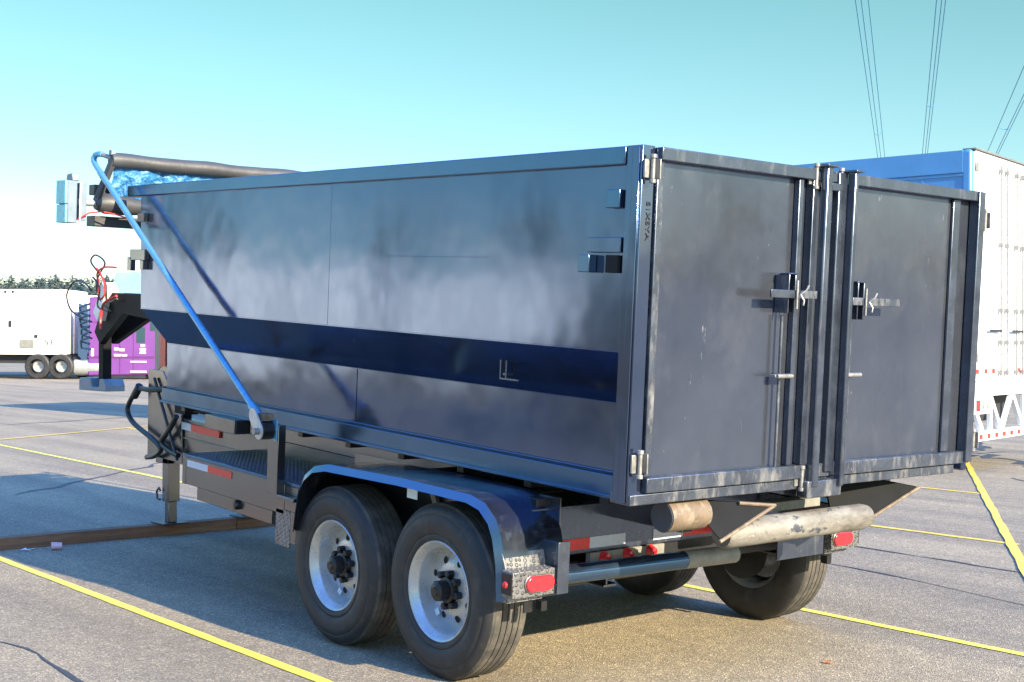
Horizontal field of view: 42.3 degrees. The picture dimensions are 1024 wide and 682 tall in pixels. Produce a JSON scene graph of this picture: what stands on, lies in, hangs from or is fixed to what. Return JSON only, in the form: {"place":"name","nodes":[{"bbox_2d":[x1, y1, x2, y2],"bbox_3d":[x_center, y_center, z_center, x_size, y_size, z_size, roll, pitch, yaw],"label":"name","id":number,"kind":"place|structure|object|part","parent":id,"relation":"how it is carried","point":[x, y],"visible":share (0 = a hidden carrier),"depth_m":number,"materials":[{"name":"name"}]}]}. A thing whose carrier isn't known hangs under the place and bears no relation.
{"place":"outdoors","nodes":[
{"label":"outdoors","id":0,"kind":"place"},
{"bbox_2d":[51,542,61,549],"bbox_3d":[-3.253,1.463,9.459,0.072,0.056,0.056,0,0,-18],"label":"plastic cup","id":1,"kind":"object","parent":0,"point":[56,545],"visible":1,"depth_m":9.44,"materials":[{"name":"white"}]},
{"bbox_2d":[0,363,1023,681],"bbox_3d":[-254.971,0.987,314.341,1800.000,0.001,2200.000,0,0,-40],"label":"ground","id":2,"kind":"structure","parent":0,"point":[238,587],"depth_m":7.61,"materials":[{"name":"grey asphalt"}]},
{"bbox_2d":[4,275,20,287],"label":"pine tree","id":3,"kind":"object","parent":2,"relation":"on","point":[12,278],"visible":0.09,"depth_m":173.11,"materials":[{"name":"green plant"}]},
{"bbox_2d":[0,277,31,288],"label":"broadleaf tree","id":4,"kind":"object","parent":2,"relation":"on","point":[11,283],"visible":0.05,"depth_m":164.90,"materials":[{"name":"green plant"}]},
{"bbox_2d":[5,280,46,288],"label":"broadleaf tree","id":5,"kind":"object","parent":2,"relation":"on","point":[28,285],"visible":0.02,"depth_m":160.87,"materials":[{"name":"green plant"}]},
{"bbox_2d":[1,275,51,287],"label":"broadleaf tree","id":6,"kind":"object","parent":2,"relation":"on","point":[34,279],"visible":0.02,"depth_m":174.63,"materials":[{"name":"green plant"}]},
{"bbox_2d":[0,276,58,288],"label":"broadleaf tree","id":7,"kind":"object","parent":2,"relation":"on","point":[10,284],"visible":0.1,"depth_m":159.05,"materials":[{"name":"green plant"}]},
{"bbox_2d":[0,641,83,681],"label":"crack","id":8,"kind":"object","parent":2,"relation":"on","point":[69,675],"visible":1,"depth_m":6.01,"materials":[{"name":"black asphalt"}]},
{"bbox_2d":[0,289,86,354],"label":"box trailer","id":9,"kind":"object","parent":2,"relation":"on","point":[39,321],"visible":0.98,"depth_m":53.00,"materials":[{"name":"white metal"}]},
{"bbox_2d":[15,276,92,294],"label":"broadleaf tree","id":10,"kind":"object","parent":2,"relation":"on","point":[50,285],"visible":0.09,"depth_m":162.84,"materials":[{"name":"green plant"}]},
{"bbox_2d":[50,274,64,287],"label":"pine tree","id":11,"kind":"object","parent":2,"relation":"on","point":[54,276],"visible":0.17,"depth_m":171.94,"materials":[{"name":"green plant"}]},
{"bbox_2d":[31,276,101,293],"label":"broadleaf tree","id":12,"kind":"object","parent":2,"relation":"on","point":[66,282],"visible":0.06,"depth_m":167.37,"materials":[{"name":"green plant"}]},
{"bbox_2d":[67,274,75,289],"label":"pine tree","id":13,"kind":"object","parent":2,"relation":"on","point":[72,275],"visible":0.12,"depth_m":169.00,"materials":[{"name":"green plant"}]},
{"bbox_2d":[32,278,114,291],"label":"broadleaf tree","id":14,"kind":"object","parent":2,"relation":"on","point":[74,285],"visible":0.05,"depth_m":170.39,"materials":[{"name":"green plant"}]},
{"bbox_2d":[9,416,138,424],"bbox_3d":[-9.619,1.490,23.110,0.697,0.001,10.929,0,0,35],"label":"crack","id":15,"kind":"object","parent":2,"relation":"on","point":[78,420],"visible":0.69,"depth_m":25.01,"materials":[{"name":"black asphalt"}]},
{"bbox_2d":[0,271,154,378],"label":"semi truck","id":16,"kind":"object","parent":2,"relation":"on","point":[133,355],"visible":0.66,"depth_m":53.00,"materials":[{"name":"purple paint"}]},
{"bbox_2d":[75,279,90,295],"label":"pine tree","id":17,"kind":"object","parent":2,"relation":"on","point":[80,286],"visible":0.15,"depth_m":160.17,"materials":[{"name":"green plant"}]},
{"bbox_2d":[64,276,102,293],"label":"broadleaf tree","id":18,"kind":"object","parent":2,"relation":"on","point":[86,282],"visible":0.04,"depth_m":173.93,"materials":[{"name":"green plant"}]},
{"bbox_2d":[18,463,154,493],"bbox_3d":[-4.310,1.501,16.769,0.277,0.001,7.882,0,0,6],"label":"crack","id":19,"kind":"object","parent":2,"relation":"on","point":[151,465],"visible":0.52,"depth_m":14.08,"materials":[{"name":"black asphalt"}]},
{"bbox_2d":[76,296,97,354],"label":"box trailer","id":20,"kind":"object","parent":2,"relation":"on","point":[88,297],"visible":0.06,"depth_m":57.00,"materials":[{"name":"white metal"}]},
{"bbox_2d":[0,420,204,439],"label":"painted line","id":21,"kind":"object","parent":2,"relation":"on","point":[73,432],"visible":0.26,"depth_m":21.62,"materials":[{"name":"yellow paint"}]},
{"bbox_2d":[0,517,235,549],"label":"timber beam","id":22,"kind":"structure","parent":2,"relation":"on","point":[10,542],"depth_m":9.94,"materials":[{"name":"brown wood"}]},
{"bbox_2d":[0,556,332,681],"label":"painted line","id":23,"kind":"object","parent":2,"relation":"on","point":[284,666],"visible":1,"depth_m":6.89,"materials":[{"name":"yellow paint"}]},
{"bbox_2d":[232,517,275,528],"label":"timber beam","id":24,"kind":"structure","parent":2,"relation":"on","point":[247,523],"depth_m":10.63,"materials":[{"name":"brown wood"}]},
{"bbox_2d":[56,150,919,679],"bbox_3d":[-1.326,0.114,9.043,2.920,2.775,8.427,0,0,-40],"label":"dump trailer","id":25,"kind":"object","parent":2,"relation":"on","point":[452,572],"visible":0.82,"depth_m":6.38,"materials":[{"name":"black paint"}]},
{"bbox_2d":[127,144,990,532],"bbox_3d":[-0.091,-0.106,7.684,2.451,1.596,4.919,0,3,-40],"label":"dumpster container","id":26,"kind":"object","parent":25,"relation":"on","point":[631,332],"visible":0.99,"depth_m":5.98,"materials":[{"name":"grey metal"}]},
{"bbox_2d":[640,147,837,492],"bbox_3d":[0.982,-0.075,5.531,1.150,1.350,0.057,0,3,-40],"label":"rear door","id":27,"kind":"structure","parent":26,"relation":"in","point":[724,227],"depth_m":5.47,"materials":[{"name":"paint"}]},
{"bbox_2d":[828,173,985,475],"bbox_3d":[1.868,-0.069,6.256,1.127,1.350,0.067,0,3,-40],"label":"rear door","id":28,"kind":"structure","parent":26,"relation":"in","point":[920,245],"depth_m":6.33,"materials":[{"name":"paint"}]},
{"bbox_2d":[0,444,1023,655],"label":"painted line","id":29,"kind":"object","parent":2,"relation":"on","point":[910,631],"visible":0.47,"depth_m":7.07,"materials":[{"name":"yellow paint"}]},
{"bbox_2d":[129,428,1017,544],"bbox_3d":[-1.443,1.514,16.422,0.088,0.001,16.702,0,0,-39],"label":"painted line","id":30,"kind":"object","parent":2,"relation":"on","point":[907,530],"visible":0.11,"depth_m":10.47,"materials":[{"name":"yellow paint"}]},
{"bbox_2d":[795,147,1023,441],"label":"box trailer","id":31,"kind":"object","parent":2,"relation":"on","point":[997,179],"visible":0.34,"depth_m":16.16,"materials":[{"name":"white metal"}]},
{"bbox_3d":[5.815,-0.831,16.015,0.095,2.625,1.243,0,0,39],"label":"door","id":32,"kind":"part","parent":31,"relation":"part of","materials":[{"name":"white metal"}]},
{"bbox_3d":[6.594,-0.825,16.979,0.095,2.625,1.270,0,0,39],"label":"door","id":33,"kind":"part","parent":31,"relation":"part of","materials":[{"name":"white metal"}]},
{"bbox_2d":[830,563,1022,604],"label":"crack","id":34,"kind":"object","parent":2,"relation":"on","point":[917,580],"visible":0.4,"depth_m":8.46,"materials":[{"name":"black asphalt"}]},
{"bbox_2d":[857,546,1018,571],"bbox_3d":[2.175,1.517,10.150,0.220,0.001,5.380,0,0,-40],"label":"crack","id":35,"kind":"object","parent":2,"relation":"on","point":[940,559],"visible":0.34,"depth_m":9.16,"materials":[{"name":"black asphalt"}]},
{"bbox_2d":[920,487,980,493],"bbox_3d":[-0.380,1.526,19.776,0.087,0.001,16.483,0,0,-39],"label":"painted line","id":36,"kind":"object","parent":2,"relation":"on","point":[949,490],"visible":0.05,"depth_m":13.60,"materials":[{"name":"yellow paint"}]},
{"bbox_2d":[966,462,1023,575],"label":"painted line","id":37,"kind":"object","parent":2,"relation":"on","point":[1015,551],"visible":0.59,"depth_m":11.03,"materials":[{"name":"yellow paint"}]},
{"bbox_2d":[972,441,1023,466],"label":"crack","id":38,"kind":"object","parent":2,"relation":"on","point":[981,447],"visible":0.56,"depth_m":18.00,"materials":[{"name":"grey asphalt"}]},
{"bbox_2d":[0,0,1023,291],"label":"sky","id":39,"kind":"structure","parent":0,"point":[297,85],"materials":[{"name":"blue"}]},
{"bbox_2d":[855,0,884,157],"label":"power line","id":40,"kind":"object","parent":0,"point":[870,71],"visible":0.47,"depth_m":118.63,"materials":[{"name":"black metal"}]},
{"bbox_2d":[922,0,945,153],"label":"power line","id":41,"kind":"object","parent":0,"point":[930,106],"visible":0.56,"depth_m":118.24,"materials":[{"name":"black metal"}]},
{"bbox_2d":[988,66,1023,153],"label":"power line","id":42,"kind":"object","parent":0,"point":[1012,118],"visible":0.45,"depth_m":145.23,"materials":[{"name":"black metal"}]}
]}

